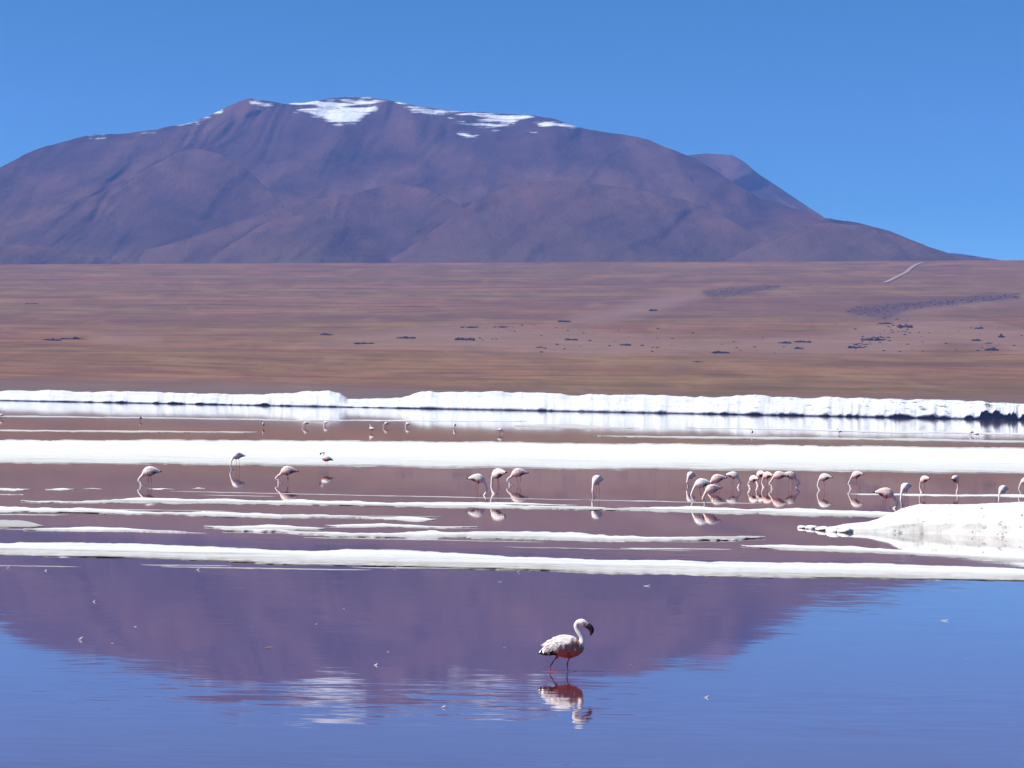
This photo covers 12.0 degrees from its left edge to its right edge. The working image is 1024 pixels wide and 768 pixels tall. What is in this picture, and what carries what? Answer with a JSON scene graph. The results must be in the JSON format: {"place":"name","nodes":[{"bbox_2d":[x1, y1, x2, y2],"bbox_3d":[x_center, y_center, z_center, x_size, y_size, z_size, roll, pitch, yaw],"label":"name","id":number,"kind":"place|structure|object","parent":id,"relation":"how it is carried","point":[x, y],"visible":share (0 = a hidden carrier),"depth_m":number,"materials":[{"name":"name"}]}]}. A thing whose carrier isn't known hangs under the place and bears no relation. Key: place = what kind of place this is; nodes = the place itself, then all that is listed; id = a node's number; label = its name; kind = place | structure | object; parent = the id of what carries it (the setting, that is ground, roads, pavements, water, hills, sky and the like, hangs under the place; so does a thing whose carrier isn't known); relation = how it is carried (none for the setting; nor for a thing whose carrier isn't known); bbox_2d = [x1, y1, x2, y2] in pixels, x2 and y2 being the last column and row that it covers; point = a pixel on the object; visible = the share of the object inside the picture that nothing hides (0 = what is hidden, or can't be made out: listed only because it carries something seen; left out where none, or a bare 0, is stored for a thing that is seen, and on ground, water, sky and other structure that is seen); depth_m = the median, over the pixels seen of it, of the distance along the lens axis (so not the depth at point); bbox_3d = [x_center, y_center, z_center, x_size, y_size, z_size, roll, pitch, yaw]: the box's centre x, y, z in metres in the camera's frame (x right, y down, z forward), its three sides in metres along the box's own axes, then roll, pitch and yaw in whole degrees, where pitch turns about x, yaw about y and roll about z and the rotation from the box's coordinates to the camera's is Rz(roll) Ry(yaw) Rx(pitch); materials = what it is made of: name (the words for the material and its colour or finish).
{"place":"outdoors","nodes":[
{"label":"outdoors","id":0,"kind":"place"},
{"bbox_2d":[0,245,121,264],"bbox_3d":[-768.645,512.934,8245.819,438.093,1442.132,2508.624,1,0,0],"label":"hills","id":1,"kind":"structure","parent":0,"point":[15,254],"depth_m":7297.52,"materials":[{"name":"stone"}]},
{"bbox_2d":[0,149,283,263],"bbox_3d":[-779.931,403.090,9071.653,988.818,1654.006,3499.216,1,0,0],"label":"hills","id":2,"kind":"structure","parent":0,"point":[182,195],"depth_m":8118.90,"materials":[{"name":"stone"}]},
{"bbox_2d":[111,183,463,263],"bbox_3d":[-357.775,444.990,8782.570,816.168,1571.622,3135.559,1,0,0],"label":"hills","id":3,"kind":"structure","parent":0,"point":[389,221],"depth_m":7879.10,"materials":[{"name":"stone"}]},
{"bbox_2d":[208,214,391,263],"bbox_3d":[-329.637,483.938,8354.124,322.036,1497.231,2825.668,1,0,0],"label":"hills","id":4,"kind":"structure","parent":0,"point":[304,238],"depth_m":7396.82,"materials":[{"name":"stone"}]},
{"bbox_2d":[0,97,982,260],"bbox_3d":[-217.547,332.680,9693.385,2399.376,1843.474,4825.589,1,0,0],"label":"mountain","id":5,"kind":"structure","parent":0,"point":[290,154],"depth_m":9126.67,"materials":[{"name":"stone"}]},
{"bbox_2d":[0,401,1023,767],"bbox_3d":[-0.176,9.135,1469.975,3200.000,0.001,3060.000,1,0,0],"label":"water","id":6,"kind":"structure","parent":0,"point":[158,665],"depth_m":72.28,"materials":[{"name":"blue liquid"}]},
{"bbox_2d":[0,488,24,490],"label":"salt bar","id":7,"kind":"object","parent":6,"relation":"on","point":[7,489],"visible":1,"depth_m":162.57,"materials":[{"name":"white"}]},
{"bbox_2d":[0,520,42,527],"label":"salt bar","id":8,"kind":"object","parent":6,"relation":"on","point":[11,523],"visible":1,"depth_m":119.35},
{"bbox_2d":[0,514,50,514],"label":"salt bar","id":9,"kind":"object","parent":6,"relation":"on","point":[25,514],"visible":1,"depth_m":129.44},
{"bbox_2d":[48,488,68,489],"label":"salt bar","id":10,"kind":"object","parent":6,"relation":"on","point":[59,489],"visible":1,"depth_m":164.40,"materials":[{"name":"white"}]},
{"bbox_2d":[0,528,193,532],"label":"salt bar","id":11,"kind":"object","parent":6,"relation":"on","point":[130,531],"visible":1,"depth_m":115.19,"materials":[{"name":"white"}]},
{"bbox_2d":[29,527,186,531],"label":"salt bar","id":12,"kind":"object","parent":6,"relation":"on","point":[89,529],"visible":1,"depth_m":115.42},
{"bbox_2d":[0,430,247,432],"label":"salt bar","id":13,"kind":"object","parent":6,"relation":"on","point":[117,431],"visible":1,"depth_m":437.85,"materials":[{"name":"white"}]},
{"bbox_2d":[138,466,161,485],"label":"flamingo","id":14,"kind":"object","parent":6,"relation":"on","point":[150,471],"visible":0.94,"depth_m":175.28},
{"bbox_2d":[113,509,210,510],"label":"salt bar","id":15,"kind":"object","parent":6,"relation":"on","point":[172,510],"visible":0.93,"depth_m":137.58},
{"bbox_2d":[0,416,334,420],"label":"salt bar","id":16,"kind":"object","parent":6,"relation":"on","point":[167,418],"visible":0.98,"depth_m":725.74,"materials":[{"name":"white"}]},
{"bbox_2d":[161,565,230,565],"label":"salt bar","id":17,"kind":"object","parent":6,"relation":"on","point":[198,565],"visible":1,"depth_m":92.80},
{"bbox_2d":[0,506,434,521],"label":"salt bar","id":18,"kind":"object","parent":6,"relation":"on","point":[201,513],"visible":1,"depth_m":133.04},
{"bbox_2d":[230,452,244,468],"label":"flamingo","id":19,"kind":"object","parent":6,"relation":"on","point":[236,455],"visible":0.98,"depth_m":219.44},
{"bbox_2d":[208,524,322,529],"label":"salt bar","id":20,"kind":"object","parent":6,"relation":"on","point":[282,527],"visible":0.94,"depth_m":120.27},
{"bbox_2d":[162,566,370,569],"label":"salt bar","id":21,"kind":"object","parent":6,"relation":"on","point":[277,568],"visible":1,"depth_m":91.93,"materials":[{"name":"white"}]},
{"bbox_2d":[178,491,381,495],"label":"salt bar","id":22,"kind":"object","parent":6,"relation":"on","point":[283,493],"visible":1,"depth_m":164.96,"materials":[{"name":"white"}]},
{"bbox_2d":[275,466,298,482],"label":"flamingo","id":23,"kind":"object","parent":6,"relation":"on","point":[286,470],"visible":0.98,"depth_m":185.65},
{"bbox_2d":[320,452,332,468],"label":"flamingo","id":24,"kind":"object","parent":6,"relation":"on","point":[326,458],"visible":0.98,"depth_m":226.42},
{"bbox_2d":[307,537,473,540],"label":"salt bar","id":25,"kind":"object","parent":6,"relation":"on","point":[399,539],"visible":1,"depth_m":113.00,"materials":[{"name":"white"}]},
{"bbox_2d":[329,523,478,527],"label":"salt bar","id":26,"kind":"object","parent":6,"relation":"on","point":[376,525],"visible":1,"depth_m":124.23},
{"bbox_2d":[379,516,434,516],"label":"salt bar","id":27,"kind":"object","parent":6,"relation":"on","point":[407,516],"visible":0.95,"depth_m":135.49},
{"bbox_2d":[336,420,514,421],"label":"salt bar","id":28,"kind":"object","parent":6,"relation":"on","point":[430,420],"visible":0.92,"depth_m":833.93,"materials":[{"name":"white"}]},
{"bbox_2d":[393,567,505,568],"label":"salt bar","id":29,"kind":"object","parent":6,"relation":"on","point":[457,568],"visible":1,"depth_m":94.00,"materials":[{"name":"white"}]},
{"bbox_2d":[21,497,892,517],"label":"salt bar","id":30,"kind":"object","parent":6,"relation":"on","point":[773,511],"visible":0.95,"depth_m":149.61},
{"bbox_2d":[466,474,487,494],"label":"flamingo","id":31,"kind":"object","parent":6,"relation":"on","point":[478,478],"visible":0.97,"depth_m":168.85},
{"bbox_2d":[382,495,575,499],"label":"salt bar","id":32,"kind":"object","parent":6,"relation":"on","point":[480,497],"visible":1,"depth_m":164.46,"materials":[{"name":"white"}]},
{"bbox_2d":[223,529,764,541],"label":"salt bar","id":33,"kind":"object","parent":6,"relation":"on","point":[527,535],"visible":1,"depth_m":116.50,"materials":[{"name":"white"}]},
{"bbox_2d":[428,502,565,505],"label":"salt bar","id":34,"kind":"object","parent":6,"relation":"on","point":[500,503],"visible":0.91,"depth_m":155.41,"materials":[{"name":"white"}]},
{"bbox_2d":[490,468,506,493],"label":"flamingo","id":35,"kind":"object","parent":6,"relation":"on","point":[497,473],"visible":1,"depth_m":172.06},
{"bbox_2d":[0,439,1023,473],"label":"salt bar","id":36,"kind":"object","parent":6,"relation":"on","point":[675,456],"visible":0.98,"depth_m":297.14,"materials":[{"name":"white"}]},
{"bbox_2d":[0,542,1023,580],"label":"salt bar","id":37,"kind":"object","parent":6,"relation":"on","point":[389,557],"visible":1,"depth_m":97.35,"materials":[{"name":"white"}]},
{"bbox_2d":[506,468,528,484],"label":"flamingo","id":38,"kind":"object","parent":6,"relation":"on","point":[518,472],"visible":0.99,"depth_m":191.53},
{"bbox_2d":[542,670,575,671],"bbox_3d":[0.540,3.448,58.423,0.280,0.010,0.424,1,0,38],"label":"silt bar","id":39,"kind":"object","parent":6,"relation":"on","point":[558,671],"visible":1,"depth_m":58.37,"materials":[{"name":"soil"}]},
{"bbox_2d":[538,619,593,670],"bbox_3d":[0.647,3.193,58.505,0.667,0.753,0.263,1,0,0],"label":"flamingo","id":40,"kind":"object","parent":6,"relation":"on","point":[567,646],"visible":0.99,"depth_m":58.44,"materials":[{"name":"white"}]},
{"bbox_2d":[514,424,629,428],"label":"salt bar","id":41,"kind":"object","parent":6,"relation":"on","point":[575,426],"visible":0.96,"depth_m":701.61,"materials":[{"name":"white"}]},
{"bbox_2d":[592,475,602,496],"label":"flamingo","id":42,"kind":"object","parent":6,"relation":"on","point":[597,479],"visible":0.99,"depth_m":170.38},
{"bbox_2d":[519,547,690,550],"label":"salt bar","id":43,"kind":"object","parent":6,"relation":"on","point":[597,548],"visible":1,"depth_m":108.44,"materials":[{"name":"white"}]},
{"bbox_2d":[627,548,689,548],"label":"salt bar","id":44,"kind":"object","parent":6,"relation":"on","point":[658,548],"visible":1,"depth_m":109.56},
{"bbox_2d":[601,500,752,503],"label":"salt bar","id":45,"kind":"object","parent":6,"relation":"on","point":[659,501],"visible":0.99,"depth_m":163.88,"materials":[{"name":"white"}]},
{"bbox_2d":[686,471,695,486],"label":"flamingo","id":46,"kind":"object","parent":6,"relation":"on","point":[690,475],"visible":0.95,"depth_m":196.15},
{"bbox_2d":[690,478,712,500],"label":"flamingo","id":47,"kind":"object","parent":6,"relation":"on","point":[701,483],"visible":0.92,"depth_m":165.70},
{"bbox_2d":[702,484,721,503],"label":"flamingo","id":48,"kind":"object","parent":6,"relation":"on","point":[711,488],"visible":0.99,"depth_m":161.25},
{"bbox_2d":[710,474,727,484],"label":"flamingo","id":49,"kind":"object","parent":6,"relation":"on","point":[716,478],"visible":0.76,"depth_m":190.70},
{"bbox_2d":[725,471,741,487],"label":"flamingo","id":50,"kind":"object","parent":6,"relation":"on","point":[733,475],"visible":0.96,"depth_m":195.99},
{"bbox_2d":[748,475,758,488],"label":"flamingo","id":51,"kind":"object","parent":6,"relation":"on","point":[753,478],"visible":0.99,"depth_m":193.46},
{"bbox_2d":[756,470,763,485],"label":"flamingo","id":52,"kind":"object","parent":6,"relation":"on","point":[760,473],"visible":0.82,"depth_m":200.70},
{"bbox_2d":[761,471,772,486],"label":"flamingo","id":53,"kind":"object","parent":6,"relation":"on","point":[766,474],"visible":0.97,"depth_m":197.52},
{"bbox_2d":[769,471,787,488],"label":"flamingo","id":54,"kind":"object","parent":6,"relation":"on","point":[779,475],"visible":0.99,"depth_m":194.66},
{"bbox_2d":[785,471,799,487],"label":"flamingo","id":55,"kind":"object","parent":6,"relation":"on","point":[791,474],"visible":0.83,"depth_m":198.74},
{"bbox_2d":[597,435,1023,442],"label":"salt bar","id":56,"kind":"object","parent":6,"relation":"on","point":[894,439],"visible":1,"depth_m":530.34,"materials":[{"name":"white"}]},
{"bbox_2d":[805,525,816,528],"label":"salt block","id":57,"kind":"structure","parent":6,"relation":"on","point":[810,527],"depth_m":130.34,"materials":[{"name":"white stone"}]},
{"bbox_2d":[815,526,826,530],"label":"salt block","id":58,"kind":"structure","parent":6,"relation":"on","point":[821,528],"depth_m":128.81,"materials":[{"name":"white stone"}]},
{"bbox_2d":[817,473,832,489],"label":"flamingo","id":59,"kind":"object","parent":6,"relation":"on","point":[823,477],"visible":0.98,"depth_m":193.41},
{"bbox_2d":[686,427,1023,434],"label":"salt bar","id":60,"kind":"object","parent":6,"relation":"on","point":[909,432],"visible":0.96,"depth_m":742.87,"materials":[{"name":"white"}]},
{"bbox_2d":[848,471,863,488],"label":"flamingo","id":61,"kind":"object","parent":6,"relation":"on","point":[856,474],"visible":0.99,"depth_m":198.34},
{"bbox_2d":[742,545,1023,562],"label":"salt bar","id":62,"kind":"object","parent":6,"relation":"on","point":[1009,557],"visible":1,"depth_m":110.04,"materials":[{"name":"white"}]},
{"bbox_2d":[873,487,897,507],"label":"flamingo","id":63,"kind":"object","parent":6,"relation":"on","point":[886,492],"visible":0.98,"depth_m":159.95},
{"bbox_2d":[900,483,911,505],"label":"flamingo","id":64,"kind":"object","parent":6,"relation":"on","point":[905,487],"visible":0.97,"depth_m":165.20},
{"bbox_2d":[919,476,929,492],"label":"flamingo","id":65,"kind":"object","parent":6,"relation":"on","point":[923,479],"visible":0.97,"depth_m":192.45},
{"bbox_2d":[836,502,1023,537],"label":"salt mound","id":66,"kind":"object","parent":6,"relation":"on","point":[997,519],"visible":0.97,"depth_m":128.15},
{"bbox_2d":[826,526,839,531],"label":"salt block","id":67,"kind":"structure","parent":66,"relation":"on","point":[832,529],"depth_m":127.63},
{"bbox_2d":[837,527,853,532],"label":"salt block","id":68,"kind":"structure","parent":66,"relation":"on","point":[846,530],"depth_m":127.26,"materials":[{"name":"white stone"}]},
{"bbox_2d":[858,494,1023,497],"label":"salt bar","id":69,"kind":"object","parent":6,"relation":"on","point":[1010,495],"visible":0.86,"depth_m":186.53,"materials":[{"name":"white"}]},
{"bbox_2d":[951,475,958,492],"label":"flamingo","id":70,"kind":"object","parent":6,"relation":"on","point":[955,478],"visible":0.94,"depth_m":193.96},
{"bbox_2d":[998,485,1008,502],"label":"flamingo","id":71,"kind":"object","parent":6,"relation":"on","point":[1003,489],"visible":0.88,"depth_m":167.73},
{"bbox_2d":[1018,478,1023,492],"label":"flamingo","id":72,"kind":"object","parent":6,"relation":"on","point":[1021,482],"visible":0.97,"depth_m":195.00},
{"bbox_2d":[0,260,1023,403],"bbox_3d":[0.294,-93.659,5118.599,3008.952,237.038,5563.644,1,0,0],"label":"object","id":73,"kind":"structure","parent":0,"point":[241,328],"depth_m":4129.98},
{"bbox_2d":[43,338,61,340],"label":"rock outcrop","id":74,"kind":"object","parent":73,"relation":"on","point":[47,339],"visible":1,"depth_m":3664.06,"materials":[{"name":"grey stone"}]},
{"bbox_2d":[354,342,373,343],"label":"rock outcrop","id":75,"kind":"object","parent":73,"relation":"on","point":[363,343],"visible":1,"depth_m":3695.73,"materials":[{"name":"grey stone"}]},
{"bbox_2d":[397,336,415,338],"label":"rock outcrop","id":76,"kind":"object","parent":73,"relation":"on","point":[405,337],"visible":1,"depth_m":3814.25,"materials":[{"name":"grey stone"}]},
{"bbox_2d":[454,337,474,340],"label":"rock outcrop","id":77,"kind":"object","parent":73,"relation":"on","point":[459,338],"visible":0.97,"depth_m":3781.34,"materials":[{"name":"grey stone"}]},
{"bbox_2d":[464,285,1022,352],"bbox_3d":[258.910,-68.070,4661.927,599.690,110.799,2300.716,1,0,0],"label":"scree","id":78,"kind":"structure","parent":73,"relation":"on","point":[847,311],"depth_m":4310.36,"materials":[{"name":"stone"}]},
{"bbox_2d":[861,337,885,340],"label":"rock outcrop","id":79,"kind":"object","parent":73,"relation":"on","point":[874,339],"visible":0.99,"depth_m":3928.50,"materials":[{"name":"grey stone"}]},
{"bbox_2d":[897,325,912,327],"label":"rock outcrop","id":80,"kind":"object","parent":73,"relation":"on","point":[906,326],"visible":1,"depth_m":4186.48,"materials":[{"name":"grey stone"}]},
{"bbox_2d":[984,347,998,350],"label":"rock outcrop","id":81,"kind":"object","parent":73,"relation":"on","point":[992,349],"visible":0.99,"depth_m":3706.37,"materials":[{"name":"grey stone"}]},
{"bbox_2d":[0,390,1023,418],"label":"salt bank","id":82,"kind":"structure","parent":0,"point":[746,404],"depth_m":2299.51,"materials":[{"name":"white"}]},
{"bbox_2d":[0,0,1023,259],"label":"sky","id":83,"kind":"structure","parent":0,"point":[905,118],"materials":[{"name":"blue"}]},
{"bbox_2d":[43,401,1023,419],"bbox_3d":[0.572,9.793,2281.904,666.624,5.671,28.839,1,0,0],"label":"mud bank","id":84,"kind":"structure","parent":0,"point":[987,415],"depth_m":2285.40,"materials":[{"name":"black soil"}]},
{"bbox_2d":[389,181,763,262],"bbox_3d":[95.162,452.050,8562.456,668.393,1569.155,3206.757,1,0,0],"label":"hills","id":85,"kind":"structure","parent":0,"point":[549,221],"depth_m":7597.41,"materials":[{"name":"stone"}]},
{"bbox_2d":[688,154,823,217],"bbox_3d":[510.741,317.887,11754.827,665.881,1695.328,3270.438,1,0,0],"label":"mountain","id":86,"kind":"structure","parent":0,"point":[741,173],"depth_m":11069.74,"materials":[{"name":"stone"}]},
{"bbox_2d":[726,222,958,261],"bbox_3d":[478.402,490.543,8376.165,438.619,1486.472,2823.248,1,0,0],"label":"hills","id":87,"kind":"structure","parent":0,"point":[827,241],"depth_m":7398.10,"materials":[{"name":"stone"}]},
{"bbox_2d":[884,262,923,281],"bbox_3d":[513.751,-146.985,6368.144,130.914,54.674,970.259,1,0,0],"label":"track","id":88,"kind":"structure","parent":0,"point":[909,268],"depth_m":6343.79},
{"bbox_2d":[951,253,996,259],"bbox_3d":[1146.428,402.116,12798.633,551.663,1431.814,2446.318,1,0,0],"label":"hills","id":89,"kind":"structure","parent":0,"point":[977,257],"depth_m":11898.69,"materials":[{"name":"stone"}]}
]}

